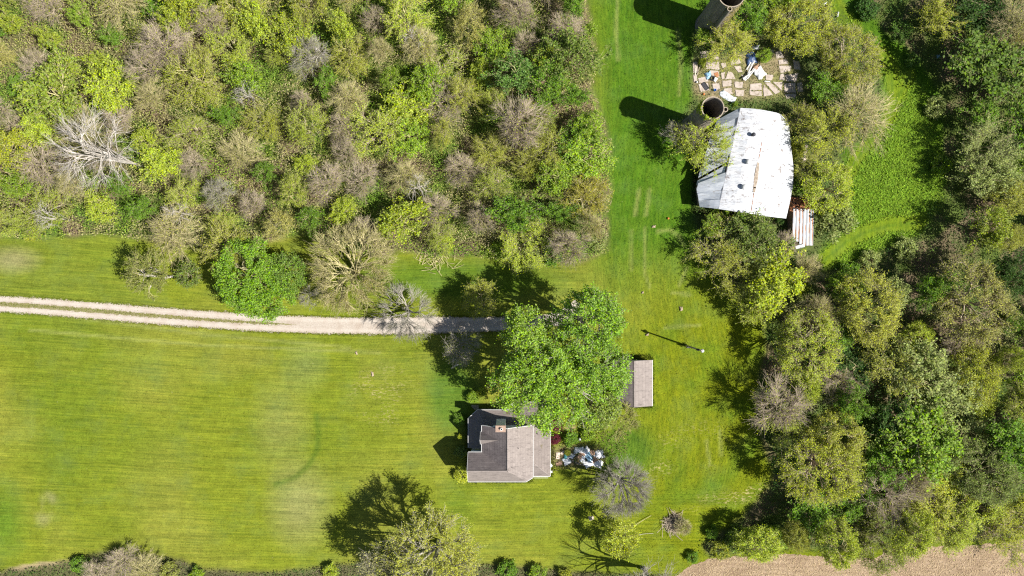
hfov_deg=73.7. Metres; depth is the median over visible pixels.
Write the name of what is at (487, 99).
budding tree
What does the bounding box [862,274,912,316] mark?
leafy tree
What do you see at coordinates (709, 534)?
bush
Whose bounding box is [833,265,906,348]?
budding tree
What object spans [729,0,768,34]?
leafy tree
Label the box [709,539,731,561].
bush
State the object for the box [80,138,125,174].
bare tree
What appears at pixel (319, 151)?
undergrowth
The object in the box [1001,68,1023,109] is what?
leafy tree
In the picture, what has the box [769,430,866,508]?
budding tree
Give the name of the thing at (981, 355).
budding tree
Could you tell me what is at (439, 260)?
brush pile
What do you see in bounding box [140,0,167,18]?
leafy tree
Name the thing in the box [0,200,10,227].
budding tree
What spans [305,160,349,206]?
bare tree
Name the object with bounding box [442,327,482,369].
bare tree
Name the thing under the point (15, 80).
leafy tree
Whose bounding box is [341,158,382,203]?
bare tree
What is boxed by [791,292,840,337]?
bare tree
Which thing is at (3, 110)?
bare tree
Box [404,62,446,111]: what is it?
leafy tree
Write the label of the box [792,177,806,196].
bush
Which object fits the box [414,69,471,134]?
bare tree
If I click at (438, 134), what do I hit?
budding tree
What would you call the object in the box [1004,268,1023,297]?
leafy tree
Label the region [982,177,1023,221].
budding tree
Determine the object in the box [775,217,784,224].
bush
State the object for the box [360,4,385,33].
bare tree
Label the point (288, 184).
budding tree
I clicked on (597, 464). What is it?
plastic sheet
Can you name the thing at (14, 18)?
leafy tree
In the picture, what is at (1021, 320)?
leafy tree
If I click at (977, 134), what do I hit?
budding tree
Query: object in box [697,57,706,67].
bush
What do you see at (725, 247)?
budding tree
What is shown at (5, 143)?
leafy tree
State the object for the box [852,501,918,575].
budding tree
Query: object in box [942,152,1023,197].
leafy tree
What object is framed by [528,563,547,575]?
bush
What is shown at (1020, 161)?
leafy tree
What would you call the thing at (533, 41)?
bare tree
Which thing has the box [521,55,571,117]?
leafy tree
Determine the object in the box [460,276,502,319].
budding tree
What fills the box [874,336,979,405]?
leafy tree
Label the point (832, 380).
bare tree
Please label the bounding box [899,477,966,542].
budding tree
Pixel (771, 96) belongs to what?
weeds
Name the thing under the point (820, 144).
budding tree
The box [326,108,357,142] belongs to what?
bare tree
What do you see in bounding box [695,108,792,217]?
barn
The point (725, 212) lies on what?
bush
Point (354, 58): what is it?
budding tree
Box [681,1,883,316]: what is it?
undergrowth
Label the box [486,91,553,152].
bare tree
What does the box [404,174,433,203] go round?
dead sapling
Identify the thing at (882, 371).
budding tree
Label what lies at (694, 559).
bush
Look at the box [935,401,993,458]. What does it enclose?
leafy tree
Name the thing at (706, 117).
climbing vine
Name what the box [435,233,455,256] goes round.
bush
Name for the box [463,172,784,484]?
fringe grass
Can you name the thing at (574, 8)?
leafy tree
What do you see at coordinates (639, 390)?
garage
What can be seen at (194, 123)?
budding tree
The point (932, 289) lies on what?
leafy tree
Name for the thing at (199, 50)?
budding tree
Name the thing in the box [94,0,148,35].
bare tree
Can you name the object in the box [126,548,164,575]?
thicket
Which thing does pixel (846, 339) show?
leafy tree
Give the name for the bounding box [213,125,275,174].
bare tree
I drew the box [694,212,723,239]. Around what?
leafy tree
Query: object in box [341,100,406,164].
budding tree
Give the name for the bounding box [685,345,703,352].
yard light pole
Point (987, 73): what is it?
leafy tree
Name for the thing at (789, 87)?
concrete pad
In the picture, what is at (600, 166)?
bush
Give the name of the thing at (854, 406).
leafy tree
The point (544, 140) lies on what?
budding tree
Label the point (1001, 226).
leafy tree
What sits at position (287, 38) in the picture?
leafy tree
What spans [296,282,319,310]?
bare tree
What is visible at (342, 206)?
leafy tree
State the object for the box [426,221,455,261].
budding tree
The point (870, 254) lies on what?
bush
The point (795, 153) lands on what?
bush
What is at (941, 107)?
bush
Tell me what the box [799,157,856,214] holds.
budding tree
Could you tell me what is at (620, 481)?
bare tree
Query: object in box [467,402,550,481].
farmhouse
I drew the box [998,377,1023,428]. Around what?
budding tree
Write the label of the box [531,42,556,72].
leafy tree
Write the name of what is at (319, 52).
dead sapling
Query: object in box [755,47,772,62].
bush
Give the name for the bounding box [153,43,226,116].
budding tree
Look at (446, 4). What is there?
leafy tree
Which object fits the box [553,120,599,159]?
leafy tree
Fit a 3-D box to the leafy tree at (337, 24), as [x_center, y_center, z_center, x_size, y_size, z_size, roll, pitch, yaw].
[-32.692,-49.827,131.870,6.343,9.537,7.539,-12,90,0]
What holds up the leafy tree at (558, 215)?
on the ground at (26, 528)
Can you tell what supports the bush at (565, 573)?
on the ground at (26, 528)
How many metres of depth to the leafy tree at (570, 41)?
128.19 m
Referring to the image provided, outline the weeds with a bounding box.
[692,48,803,101]
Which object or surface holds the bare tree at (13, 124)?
on the ground at (26, 528)
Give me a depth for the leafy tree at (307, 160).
132.31 m
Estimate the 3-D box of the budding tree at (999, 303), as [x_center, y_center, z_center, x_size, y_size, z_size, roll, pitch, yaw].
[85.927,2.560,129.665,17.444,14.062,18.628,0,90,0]
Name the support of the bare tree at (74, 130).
on the ground at (26, 528)
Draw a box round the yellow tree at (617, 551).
[600,517,642,561]
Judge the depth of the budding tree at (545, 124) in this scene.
129.90 m
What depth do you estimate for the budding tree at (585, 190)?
130.54 m
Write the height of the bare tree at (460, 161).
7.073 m
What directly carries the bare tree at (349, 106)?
on the ground at (26, 528)
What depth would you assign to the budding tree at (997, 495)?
127.80 m
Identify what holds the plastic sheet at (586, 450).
on the ground at (26, 528)
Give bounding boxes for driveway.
[0,296,578,335]
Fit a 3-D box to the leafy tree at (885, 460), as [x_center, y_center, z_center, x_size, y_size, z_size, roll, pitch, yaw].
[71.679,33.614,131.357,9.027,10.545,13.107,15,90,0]
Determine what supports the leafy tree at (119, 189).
on the ground at (26, 528)
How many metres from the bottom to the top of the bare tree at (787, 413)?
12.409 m
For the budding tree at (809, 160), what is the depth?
132.13 m
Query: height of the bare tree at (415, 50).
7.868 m
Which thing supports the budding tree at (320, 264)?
on the ground at (26, 528)
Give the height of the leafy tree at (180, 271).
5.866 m
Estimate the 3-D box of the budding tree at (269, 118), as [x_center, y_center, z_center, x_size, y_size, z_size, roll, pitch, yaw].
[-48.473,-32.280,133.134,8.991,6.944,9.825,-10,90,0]
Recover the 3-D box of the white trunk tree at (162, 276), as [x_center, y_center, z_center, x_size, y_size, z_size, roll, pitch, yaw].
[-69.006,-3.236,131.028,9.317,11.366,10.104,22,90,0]
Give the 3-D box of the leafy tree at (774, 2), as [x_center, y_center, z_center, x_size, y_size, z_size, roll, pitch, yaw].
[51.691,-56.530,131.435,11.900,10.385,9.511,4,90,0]
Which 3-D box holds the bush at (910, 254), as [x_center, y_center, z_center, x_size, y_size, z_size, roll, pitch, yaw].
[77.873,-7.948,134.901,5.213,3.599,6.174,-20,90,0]
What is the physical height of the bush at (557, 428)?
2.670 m
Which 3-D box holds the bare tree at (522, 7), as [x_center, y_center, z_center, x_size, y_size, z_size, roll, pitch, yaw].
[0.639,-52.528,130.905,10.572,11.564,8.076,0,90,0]
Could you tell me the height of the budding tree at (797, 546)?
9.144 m
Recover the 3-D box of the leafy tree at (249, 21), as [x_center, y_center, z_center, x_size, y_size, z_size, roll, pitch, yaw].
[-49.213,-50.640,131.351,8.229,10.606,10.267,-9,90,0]
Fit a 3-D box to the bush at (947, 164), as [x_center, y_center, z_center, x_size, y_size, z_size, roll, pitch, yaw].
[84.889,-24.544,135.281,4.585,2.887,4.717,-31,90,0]
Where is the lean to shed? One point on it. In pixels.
(802, 225)
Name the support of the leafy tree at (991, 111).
on the ground at (26, 528)
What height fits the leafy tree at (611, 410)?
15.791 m
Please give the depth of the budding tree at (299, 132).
129.86 m
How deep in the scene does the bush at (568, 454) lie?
135.50 m
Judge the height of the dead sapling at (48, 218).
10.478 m
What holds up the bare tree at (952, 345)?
on the ground at (26, 528)
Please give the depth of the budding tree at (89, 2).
131.13 m
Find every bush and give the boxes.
[4,210,25,228]
[22,231,36,241]
[69,554,91,574]
[158,559,180,575]
[188,564,205,575]
[321,562,339,575]
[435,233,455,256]
[453,444,467,458]
[453,465,467,483]
[454,413,464,424]
[467,390,478,403]
[476,387,486,397]
[483,241,503,262]
[495,558,516,575]
[520,241,543,268]
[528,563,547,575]
[541,240,563,268]
[551,418,563,430]
[551,433,560,444]
[557,567,571,575]
[563,238,586,261]
[563,431,578,448]
[564,449,570,455]
[580,428,595,441]
[582,21,597,38]
[588,228,608,250]
[592,158,605,173]
[685,549,698,564]
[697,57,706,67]
[705,524,718,538]
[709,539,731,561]
[710,208,731,218]
[725,523,754,553]
[734,212,747,224]
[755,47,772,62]
[756,522,785,551]
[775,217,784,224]
[791,140,806,162]
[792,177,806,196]
[837,261,861,278]
[851,0,882,22]
[856,247,881,271]
[885,18,914,44]
[892,233,918,262]
[904,51,921,68]
[923,91,947,120]
[927,153,953,176]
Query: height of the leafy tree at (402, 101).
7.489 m
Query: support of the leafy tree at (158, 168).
on the ground at (26, 528)
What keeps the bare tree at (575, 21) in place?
on the ground at (26, 528)
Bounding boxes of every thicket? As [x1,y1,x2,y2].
[81,558,117,575]
[100,541,139,575]
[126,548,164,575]
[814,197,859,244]
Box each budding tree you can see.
[0,0,16,7]
[0,38,20,69]
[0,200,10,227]
[0,207,23,237]
[8,185,77,240]
[42,51,84,90]
[64,0,123,14]
[128,19,161,49]
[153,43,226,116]
[157,112,220,149]
[162,175,208,213]
[186,44,220,67]
[194,216,257,278]
[198,208,241,239]
[201,22,254,75]
[208,0,272,34]
[237,96,288,146]
[261,39,296,67]
[262,208,296,242]
[278,171,308,210]
[282,93,331,151]
[286,0,329,29]
[302,216,398,317]
[325,33,371,82]
[333,0,369,17]
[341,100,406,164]
[380,0,439,47]
[410,41,474,99]
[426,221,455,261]
[432,117,453,153]
[441,76,490,116]
[452,0,487,50]
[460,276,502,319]
[466,164,517,204]
[469,129,513,168]
[479,83,509,116]
[496,214,550,281]
[509,146,541,181]
[517,124,570,179]
[521,102,556,138]
[556,168,614,225]
[604,399,642,443]
[666,107,742,181]
[679,213,742,279]
[694,13,757,70]
[709,249,763,303]
[727,287,779,335]
[730,524,787,563]
[755,403,808,453]
[762,0,839,58]
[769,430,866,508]
[770,305,848,389]
[780,516,811,556]
[781,98,824,138]
[790,99,858,158]
[792,369,821,408]
[793,147,826,186]
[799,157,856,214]
[803,404,870,464]
[811,513,864,570]
[816,22,885,88]
[826,446,868,484]
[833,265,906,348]
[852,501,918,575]
[854,319,926,403]
[890,507,937,561]
[898,319,935,348]
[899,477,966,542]
[909,441,967,499]
[910,0,971,43]
[919,253,1021,349]
[927,511,979,560]
[937,473,1009,537]
[943,341,1005,409]
[945,433,1023,509]
[956,110,1023,180]
[961,370,1002,421]
[976,506,1023,572]
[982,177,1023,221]
[990,346,1023,374]
[996,222,1023,253]
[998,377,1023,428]
[1000,493,1023,539]
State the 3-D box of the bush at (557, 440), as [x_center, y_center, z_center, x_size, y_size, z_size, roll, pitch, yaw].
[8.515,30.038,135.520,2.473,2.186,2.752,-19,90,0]
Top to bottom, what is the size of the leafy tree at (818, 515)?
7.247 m
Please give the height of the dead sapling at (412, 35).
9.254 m
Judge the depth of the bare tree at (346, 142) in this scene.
129.67 m
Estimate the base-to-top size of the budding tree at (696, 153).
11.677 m
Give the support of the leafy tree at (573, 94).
on the ground at (26, 528)
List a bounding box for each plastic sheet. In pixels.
[562,457,571,465]
[573,446,583,453]
[582,446,589,454]
[583,459,593,468]
[585,452,592,460]
[593,450,604,458]
[593,460,603,468]
[704,71,710,79]
[751,64,758,70]
[754,65,766,79]
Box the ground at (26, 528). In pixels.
[0,0,1023,575]
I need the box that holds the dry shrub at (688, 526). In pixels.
[674,517,691,535]
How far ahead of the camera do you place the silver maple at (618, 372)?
120.46 m
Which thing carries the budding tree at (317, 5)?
on the ground at (26, 528)
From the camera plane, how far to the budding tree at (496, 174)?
130.72 m
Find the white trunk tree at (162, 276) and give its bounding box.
[119,244,173,301]
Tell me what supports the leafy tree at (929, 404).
on the ground at (26, 528)
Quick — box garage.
[613,360,652,407]
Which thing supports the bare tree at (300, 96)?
on the ground at (26, 528)
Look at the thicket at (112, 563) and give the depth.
133.88 m
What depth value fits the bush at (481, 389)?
135.44 m
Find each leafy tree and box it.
[0,5,32,33]
[0,19,14,54]
[0,126,45,172]
[0,166,43,199]
[4,72,34,99]
[11,39,81,144]
[16,112,62,149]
[24,24,68,48]
[62,0,95,32]
[74,188,119,224]
[79,54,141,115]
[81,49,112,80]
[96,22,125,52]
[104,167,134,196]
[122,194,162,220]
[128,126,162,153]
[129,146,186,187]
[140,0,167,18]
[149,5,196,35]
[157,0,214,28]
[173,257,201,290]
[203,103,244,127]
[214,58,268,95]
[226,0,274,45]
[250,160,280,192]
[262,0,314,62]
[265,249,308,299]
[288,154,319,174]
[293,206,325,239]
[312,64,337,104]
[323,8,357,43]
[325,194,357,228]
[375,193,453,245]
[378,66,409,90]
[379,78,448,130]
[387,114,432,162]
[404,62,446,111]
[433,0,472,15]
[468,53,491,93]
[471,18,511,69]
[477,46,536,100]
[481,192,549,235]
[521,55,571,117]
[526,22,612,81]
[529,159,576,201]
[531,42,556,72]
[540,200,583,222]
[550,119,618,181]
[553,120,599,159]
[556,83,593,111]
[561,0,585,19]
[569,379,626,432]
[571,101,604,143]
[694,27,721,46]
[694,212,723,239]
[714,208,797,263]
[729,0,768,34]
[746,240,809,322]
[754,0,801,14]
[782,472,836,545]
[798,306,857,354]
[805,68,849,106]
[824,268,871,305]
[829,480,884,524]
[832,344,873,401]
[832,379,875,427]
[860,435,911,496]
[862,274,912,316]
[862,383,921,441]
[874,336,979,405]
[875,379,974,491]
[908,270,966,311]
[909,367,988,431]
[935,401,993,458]
[941,26,1023,106]
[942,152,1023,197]
[946,0,1022,37]
[954,96,999,138]
[962,204,1014,254]
[977,411,1023,473]
[980,297,1023,333]
[981,248,1023,293]
[990,457,1023,506]
[998,96,1023,148]
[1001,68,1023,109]
[1003,330,1023,386]
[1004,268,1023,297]
[1006,150,1023,175]
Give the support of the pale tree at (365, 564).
on the ground at (26, 528)
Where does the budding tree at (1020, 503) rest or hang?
on the ground at (26, 528)
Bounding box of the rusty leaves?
[789,196,810,211]
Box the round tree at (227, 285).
[211,235,297,325]
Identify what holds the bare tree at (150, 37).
on the ground at (26, 528)
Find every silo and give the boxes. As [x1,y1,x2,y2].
[680,96,727,137]
[695,0,743,37]
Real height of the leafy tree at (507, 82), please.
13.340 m
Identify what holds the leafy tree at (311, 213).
on the ground at (26, 528)
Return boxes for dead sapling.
[33,201,69,228]
[161,201,192,227]
[232,80,262,107]
[304,35,330,68]
[400,20,425,47]
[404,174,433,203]
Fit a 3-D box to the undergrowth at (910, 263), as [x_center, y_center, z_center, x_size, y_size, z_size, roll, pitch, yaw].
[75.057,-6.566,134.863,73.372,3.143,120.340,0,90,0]
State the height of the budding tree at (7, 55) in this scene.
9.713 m
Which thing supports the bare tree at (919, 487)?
on the ground at (26, 528)
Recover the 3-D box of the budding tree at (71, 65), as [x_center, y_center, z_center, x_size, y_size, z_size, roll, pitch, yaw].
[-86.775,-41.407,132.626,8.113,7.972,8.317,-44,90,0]
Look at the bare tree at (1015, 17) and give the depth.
127.82 m
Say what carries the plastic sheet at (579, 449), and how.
on the ground at (26, 528)
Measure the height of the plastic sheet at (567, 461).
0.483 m
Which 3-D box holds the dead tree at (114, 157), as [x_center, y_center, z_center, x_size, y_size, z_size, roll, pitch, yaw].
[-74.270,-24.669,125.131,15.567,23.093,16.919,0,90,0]
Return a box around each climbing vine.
[695,98,719,129]
[722,0,744,27]
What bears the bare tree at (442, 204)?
on the ground at (26, 528)
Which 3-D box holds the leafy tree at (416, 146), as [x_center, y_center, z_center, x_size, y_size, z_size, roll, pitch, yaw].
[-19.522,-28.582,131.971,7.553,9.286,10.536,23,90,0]
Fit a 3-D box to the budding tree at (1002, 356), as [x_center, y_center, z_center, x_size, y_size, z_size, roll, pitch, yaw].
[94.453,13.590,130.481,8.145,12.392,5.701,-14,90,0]
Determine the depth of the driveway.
136.49 m
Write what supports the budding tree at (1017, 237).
on the ground at (26, 528)
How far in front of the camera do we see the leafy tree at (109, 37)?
131.95 m
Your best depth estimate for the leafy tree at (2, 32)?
131.43 m
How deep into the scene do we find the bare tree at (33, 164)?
131.27 m
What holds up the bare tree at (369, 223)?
on the ground at (26, 528)
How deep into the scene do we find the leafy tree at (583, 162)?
130.51 m
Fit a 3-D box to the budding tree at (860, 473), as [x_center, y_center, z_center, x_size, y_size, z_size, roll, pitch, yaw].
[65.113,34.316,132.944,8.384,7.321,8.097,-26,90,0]
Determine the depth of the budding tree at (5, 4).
132.81 m
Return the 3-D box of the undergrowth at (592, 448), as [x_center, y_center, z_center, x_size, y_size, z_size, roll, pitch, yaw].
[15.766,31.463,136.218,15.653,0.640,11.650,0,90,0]
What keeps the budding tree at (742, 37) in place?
on the ground at (26, 528)
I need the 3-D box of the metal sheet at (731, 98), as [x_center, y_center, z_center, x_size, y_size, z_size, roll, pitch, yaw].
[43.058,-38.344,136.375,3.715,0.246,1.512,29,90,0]
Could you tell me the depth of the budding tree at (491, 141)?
131.42 m
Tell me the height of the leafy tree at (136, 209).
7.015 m
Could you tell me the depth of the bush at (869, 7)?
134.59 m
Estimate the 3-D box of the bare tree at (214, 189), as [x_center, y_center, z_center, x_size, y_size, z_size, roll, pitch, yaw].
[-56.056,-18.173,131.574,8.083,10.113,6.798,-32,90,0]
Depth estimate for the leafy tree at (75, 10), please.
130.69 m
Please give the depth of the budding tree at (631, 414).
131.45 m
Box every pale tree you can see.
[352,529,412,575]
[373,501,487,575]
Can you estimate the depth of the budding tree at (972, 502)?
130.34 m
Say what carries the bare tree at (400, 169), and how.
on the ground at (26, 528)
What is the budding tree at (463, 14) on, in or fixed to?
on the ground at (26, 528)
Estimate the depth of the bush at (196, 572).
135.20 m
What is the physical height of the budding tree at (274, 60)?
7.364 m
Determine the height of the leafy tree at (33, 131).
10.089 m
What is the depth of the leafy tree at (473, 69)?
131.65 m
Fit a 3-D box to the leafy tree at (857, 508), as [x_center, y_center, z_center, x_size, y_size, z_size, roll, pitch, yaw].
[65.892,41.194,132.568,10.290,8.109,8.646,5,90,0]
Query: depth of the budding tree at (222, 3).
130.96 m
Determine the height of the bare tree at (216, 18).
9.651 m
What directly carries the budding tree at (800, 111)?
on the ground at (26, 528)
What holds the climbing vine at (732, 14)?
attached to the silo at (713, 11)
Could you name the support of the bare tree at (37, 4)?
on the ground at (26, 528)
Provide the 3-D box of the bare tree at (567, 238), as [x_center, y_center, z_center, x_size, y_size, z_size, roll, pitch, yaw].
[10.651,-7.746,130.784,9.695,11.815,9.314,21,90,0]
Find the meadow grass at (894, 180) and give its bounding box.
[821,12,945,271]
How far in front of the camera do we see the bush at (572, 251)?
134.82 m
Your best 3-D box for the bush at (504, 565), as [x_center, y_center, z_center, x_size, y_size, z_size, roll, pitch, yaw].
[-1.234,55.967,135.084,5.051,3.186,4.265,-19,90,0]
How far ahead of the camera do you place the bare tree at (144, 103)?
130.17 m
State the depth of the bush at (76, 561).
135.06 m
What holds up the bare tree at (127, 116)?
on the ground at (26, 528)
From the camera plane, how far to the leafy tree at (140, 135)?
131.00 m
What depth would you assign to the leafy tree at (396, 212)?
129.12 m
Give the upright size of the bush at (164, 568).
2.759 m
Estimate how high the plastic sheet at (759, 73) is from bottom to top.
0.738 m
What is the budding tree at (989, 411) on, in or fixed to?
on the ground at (26, 528)
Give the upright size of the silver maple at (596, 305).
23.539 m
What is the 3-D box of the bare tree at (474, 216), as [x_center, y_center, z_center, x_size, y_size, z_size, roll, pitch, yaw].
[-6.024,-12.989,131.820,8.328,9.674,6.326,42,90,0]
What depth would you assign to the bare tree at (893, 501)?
129.12 m
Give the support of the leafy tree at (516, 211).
on the ground at (26, 528)
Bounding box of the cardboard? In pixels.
[576,452,584,459]
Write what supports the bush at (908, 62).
on the ground at (26, 528)
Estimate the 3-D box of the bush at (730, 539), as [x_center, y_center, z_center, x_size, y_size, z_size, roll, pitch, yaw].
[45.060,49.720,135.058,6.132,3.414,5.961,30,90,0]
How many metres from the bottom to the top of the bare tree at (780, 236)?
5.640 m
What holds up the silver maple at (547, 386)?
on the ground at (26, 528)
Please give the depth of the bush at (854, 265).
134.85 m
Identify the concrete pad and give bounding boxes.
[693,49,802,98]
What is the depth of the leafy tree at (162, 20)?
128.57 m
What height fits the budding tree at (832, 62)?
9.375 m
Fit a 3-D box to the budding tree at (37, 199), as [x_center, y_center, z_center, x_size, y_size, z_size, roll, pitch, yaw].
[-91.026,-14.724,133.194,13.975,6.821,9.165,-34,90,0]
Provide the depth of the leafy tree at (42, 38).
130.76 m
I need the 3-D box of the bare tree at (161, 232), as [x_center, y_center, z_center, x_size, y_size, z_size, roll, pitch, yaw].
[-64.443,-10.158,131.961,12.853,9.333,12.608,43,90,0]
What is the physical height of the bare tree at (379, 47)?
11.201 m
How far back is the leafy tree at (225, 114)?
130.61 m
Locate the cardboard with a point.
(579, 455)
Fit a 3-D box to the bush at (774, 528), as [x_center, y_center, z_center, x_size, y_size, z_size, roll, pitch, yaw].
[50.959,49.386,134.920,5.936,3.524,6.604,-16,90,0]
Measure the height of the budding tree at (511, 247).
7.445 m
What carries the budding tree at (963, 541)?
on the ground at (26, 528)
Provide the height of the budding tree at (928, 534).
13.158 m
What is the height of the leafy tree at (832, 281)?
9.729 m
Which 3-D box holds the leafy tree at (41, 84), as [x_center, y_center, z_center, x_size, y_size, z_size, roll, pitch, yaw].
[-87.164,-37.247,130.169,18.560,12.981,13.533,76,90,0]
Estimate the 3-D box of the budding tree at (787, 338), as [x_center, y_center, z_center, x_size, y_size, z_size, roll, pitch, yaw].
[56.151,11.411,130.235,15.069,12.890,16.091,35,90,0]
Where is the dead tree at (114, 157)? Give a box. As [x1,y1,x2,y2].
[43,101,142,195]
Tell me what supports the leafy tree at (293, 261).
on the ground at (26, 528)
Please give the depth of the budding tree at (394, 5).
129.40 m
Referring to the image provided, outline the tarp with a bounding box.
[746,51,757,66]
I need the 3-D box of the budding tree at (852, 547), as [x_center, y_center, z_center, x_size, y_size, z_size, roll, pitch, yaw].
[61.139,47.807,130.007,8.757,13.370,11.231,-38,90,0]
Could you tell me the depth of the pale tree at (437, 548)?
123.86 m
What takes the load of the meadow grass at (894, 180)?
on the ground at (26, 528)
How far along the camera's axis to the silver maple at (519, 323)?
119.36 m
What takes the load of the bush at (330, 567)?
on the ground at (26, 528)
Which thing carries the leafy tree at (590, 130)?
on the ground at (26, 528)
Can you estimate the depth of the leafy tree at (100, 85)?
129.26 m
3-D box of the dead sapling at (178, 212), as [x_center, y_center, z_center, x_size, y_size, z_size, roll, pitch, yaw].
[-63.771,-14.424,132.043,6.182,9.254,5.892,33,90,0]
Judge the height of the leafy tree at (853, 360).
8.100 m
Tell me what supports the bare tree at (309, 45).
on the ground at (26, 528)
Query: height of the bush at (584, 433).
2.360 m
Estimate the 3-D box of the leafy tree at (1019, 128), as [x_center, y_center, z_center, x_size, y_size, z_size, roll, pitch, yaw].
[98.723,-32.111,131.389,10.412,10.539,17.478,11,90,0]
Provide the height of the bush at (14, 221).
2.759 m
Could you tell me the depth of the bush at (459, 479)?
135.05 m
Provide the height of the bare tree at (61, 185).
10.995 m
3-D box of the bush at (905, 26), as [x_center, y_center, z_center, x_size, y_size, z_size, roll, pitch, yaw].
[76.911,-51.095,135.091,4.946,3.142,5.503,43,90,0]
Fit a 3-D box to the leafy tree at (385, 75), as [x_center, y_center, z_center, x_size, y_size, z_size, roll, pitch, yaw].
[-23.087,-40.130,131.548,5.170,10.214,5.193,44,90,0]
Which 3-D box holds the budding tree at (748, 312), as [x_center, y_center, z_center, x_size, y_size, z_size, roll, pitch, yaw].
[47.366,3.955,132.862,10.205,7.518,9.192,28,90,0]
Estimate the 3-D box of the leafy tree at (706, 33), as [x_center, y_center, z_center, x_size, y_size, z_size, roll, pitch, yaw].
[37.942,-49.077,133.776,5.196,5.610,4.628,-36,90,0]
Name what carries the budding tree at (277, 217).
on the ground at (26, 528)
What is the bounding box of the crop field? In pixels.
[677,540,1023,575]
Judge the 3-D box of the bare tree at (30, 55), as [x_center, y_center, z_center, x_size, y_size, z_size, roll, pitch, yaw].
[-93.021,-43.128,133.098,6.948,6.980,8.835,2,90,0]
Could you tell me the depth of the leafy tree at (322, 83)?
131.58 m
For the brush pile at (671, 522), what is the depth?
136.07 m
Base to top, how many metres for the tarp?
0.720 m
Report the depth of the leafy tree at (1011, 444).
126.80 m
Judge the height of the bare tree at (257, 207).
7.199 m
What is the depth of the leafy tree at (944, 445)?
126.99 m
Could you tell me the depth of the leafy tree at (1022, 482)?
131.57 m
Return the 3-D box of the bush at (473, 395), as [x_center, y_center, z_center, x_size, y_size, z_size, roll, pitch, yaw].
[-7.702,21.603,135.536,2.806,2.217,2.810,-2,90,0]
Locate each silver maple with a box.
[485,332,618,438]
[494,301,553,355]
[543,281,631,362]
[570,327,636,403]
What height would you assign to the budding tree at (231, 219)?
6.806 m
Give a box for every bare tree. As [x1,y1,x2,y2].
[0,98,17,126]
[2,108,28,136]
[4,136,72,192]
[17,44,49,84]
[20,0,65,29]
[45,101,108,156]
[53,170,89,199]
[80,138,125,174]
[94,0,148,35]
[99,96,135,139]
[115,41,165,87]
[130,12,198,73]
[131,73,170,109]
[145,199,205,268]
[172,146,208,181]
[186,3,230,38]
[198,177,236,213]
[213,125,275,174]
[238,189,266,222]
[285,33,330,81]
[289,88,315,109]
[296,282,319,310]
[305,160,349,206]
[322,79,372,118]
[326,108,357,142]
[328,133,360,165]
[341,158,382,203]
[343,214,381,244]
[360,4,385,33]
[366,33,393,66]
[371,282,437,344]
[380,160,425,193]
[392,19,438,67]
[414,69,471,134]
[418,191,461,228]
[440,149,486,190]
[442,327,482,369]
[464,198,497,236]
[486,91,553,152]
[491,0,540,30]
[511,27,540,57]
[546,8,588,50]
[546,228,596,268]
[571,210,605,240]
[589,455,656,520]
[624,556,690,575]
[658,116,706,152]
[745,365,817,434]
[775,230,798,256]
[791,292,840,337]
[793,249,828,286]
[819,366,869,406]
[825,70,900,166]
[851,468,923,531]
[895,467,938,503]
[939,317,982,359]
[984,0,1023,74]
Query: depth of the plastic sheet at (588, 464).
136.19 m
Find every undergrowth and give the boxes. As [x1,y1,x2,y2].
[0,0,613,263]
[0,553,621,575]
[552,417,627,474]
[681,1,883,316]
[706,0,1023,559]
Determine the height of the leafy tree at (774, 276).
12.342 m
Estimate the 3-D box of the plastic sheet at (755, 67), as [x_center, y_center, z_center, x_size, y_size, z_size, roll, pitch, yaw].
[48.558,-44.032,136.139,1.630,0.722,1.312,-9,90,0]
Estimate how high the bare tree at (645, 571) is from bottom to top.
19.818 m
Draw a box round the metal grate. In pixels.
[701,82,708,89]
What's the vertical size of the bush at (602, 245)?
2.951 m
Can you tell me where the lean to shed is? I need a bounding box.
[787,197,813,245]
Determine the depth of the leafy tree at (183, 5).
128.69 m
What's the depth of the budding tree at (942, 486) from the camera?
130.97 m
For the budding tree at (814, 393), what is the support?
on the ground at (26, 528)
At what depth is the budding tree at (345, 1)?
131.77 m
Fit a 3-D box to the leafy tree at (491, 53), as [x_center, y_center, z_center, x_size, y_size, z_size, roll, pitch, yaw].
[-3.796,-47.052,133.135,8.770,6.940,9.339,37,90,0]
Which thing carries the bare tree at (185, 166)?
on the ground at (26, 528)
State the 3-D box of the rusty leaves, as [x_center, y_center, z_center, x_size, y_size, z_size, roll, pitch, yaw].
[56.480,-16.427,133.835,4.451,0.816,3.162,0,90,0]
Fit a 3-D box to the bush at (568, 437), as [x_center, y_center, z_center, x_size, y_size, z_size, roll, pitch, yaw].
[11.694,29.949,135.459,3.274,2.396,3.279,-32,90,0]
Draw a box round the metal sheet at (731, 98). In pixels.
[719,91,735,102]
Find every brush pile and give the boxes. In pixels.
[415,234,462,275]
[657,509,685,539]
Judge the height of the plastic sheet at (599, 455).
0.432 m
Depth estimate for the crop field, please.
136.49 m
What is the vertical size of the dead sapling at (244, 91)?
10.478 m
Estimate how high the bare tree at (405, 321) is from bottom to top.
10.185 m
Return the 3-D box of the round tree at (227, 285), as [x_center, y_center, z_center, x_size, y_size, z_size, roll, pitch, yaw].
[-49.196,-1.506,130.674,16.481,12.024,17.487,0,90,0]
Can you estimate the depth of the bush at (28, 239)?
135.20 m
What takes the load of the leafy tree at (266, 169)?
on the ground at (26, 528)
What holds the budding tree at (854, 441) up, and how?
on the ground at (26, 528)
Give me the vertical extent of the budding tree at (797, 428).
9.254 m
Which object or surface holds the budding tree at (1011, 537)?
on the ground at (26, 528)

